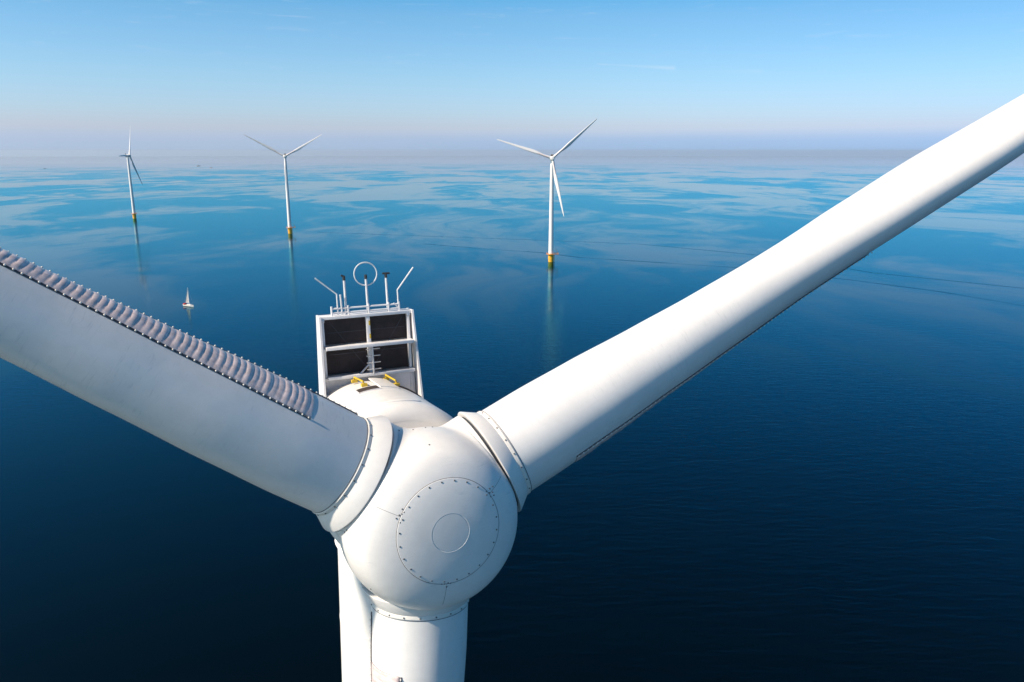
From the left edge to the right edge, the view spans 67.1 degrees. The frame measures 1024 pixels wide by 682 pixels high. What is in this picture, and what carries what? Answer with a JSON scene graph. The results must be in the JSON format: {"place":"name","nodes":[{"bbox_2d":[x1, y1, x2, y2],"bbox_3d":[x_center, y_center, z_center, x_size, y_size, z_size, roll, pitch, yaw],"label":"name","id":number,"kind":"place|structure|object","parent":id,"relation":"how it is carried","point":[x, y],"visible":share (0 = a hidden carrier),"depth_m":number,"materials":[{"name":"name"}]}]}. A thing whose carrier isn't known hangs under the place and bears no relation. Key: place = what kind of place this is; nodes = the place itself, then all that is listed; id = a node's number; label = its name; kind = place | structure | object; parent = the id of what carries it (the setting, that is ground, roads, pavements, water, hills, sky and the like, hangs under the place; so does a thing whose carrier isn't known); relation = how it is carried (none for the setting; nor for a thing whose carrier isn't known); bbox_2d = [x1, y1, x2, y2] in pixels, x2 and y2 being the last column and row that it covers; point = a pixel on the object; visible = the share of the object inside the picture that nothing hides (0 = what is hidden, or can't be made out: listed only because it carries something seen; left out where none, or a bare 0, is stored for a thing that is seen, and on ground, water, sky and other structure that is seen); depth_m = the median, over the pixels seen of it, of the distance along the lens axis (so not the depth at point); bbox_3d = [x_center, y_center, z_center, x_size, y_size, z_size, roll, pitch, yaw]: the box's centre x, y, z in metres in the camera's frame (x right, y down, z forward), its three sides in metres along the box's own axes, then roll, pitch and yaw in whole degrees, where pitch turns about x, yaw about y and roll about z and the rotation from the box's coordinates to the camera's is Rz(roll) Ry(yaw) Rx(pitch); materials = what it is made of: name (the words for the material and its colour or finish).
{"place":"outdoors","nodes":[
{"label":"outdoors","id":0,"kind":"place"},
{"bbox_2d":[0,156,1023,681],"bbox_3d":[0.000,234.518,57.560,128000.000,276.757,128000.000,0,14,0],"label":"sea","id":1,"kind":"structure","parent":0,"point":[824,482],"depth_m":290.76,"materials":[{"name":"liquid"}]},
{"bbox_2d":[120,142,142,218],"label":"wind turbine","id":2,"kind":"object","parent":1,"relation":"in","point":[134,212],"visible":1,"depth_m":1211.66,"materials":[{"name":"paint"}]},
{"bbox_2d":[183,287,193,306],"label":"sailboat","id":3,"kind":"object","parent":1,"relation":"on","point":[186,304],"visible":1,"depth_m":528.41,"materials":[{"name":"white paint"}]},
{"bbox_2d":[243,134,321,233],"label":"wind turbine","id":4,"kind":"object","parent":1,"relation":"in","point":[290,227],"visible":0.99,"depth_m":977.00,"materials":[{"name":"paint"}]},
{"bbox_2d":[0,94,1023,681],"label":"wind turbine","id":5,"kind":"object","parent":1,"relation":"in","point":[390,478],"visible":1,"depth_m":17.40,"materials":[{"name":"paint"}]},
{"bbox_2d":[497,119,596,261],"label":"wind turbine","id":6,"kind":"object","parent":1,"relation":"in","point":[551,254],"visible":1,"depth_m":722.54,"materials":[{"name":"paint"}]},
{"bbox_2d":[0,0,1023,155],"label":"sky","id":7,"kind":"structure","parent":0,"point":[78,77],"materials":[{"name":"blue"}]}
]}

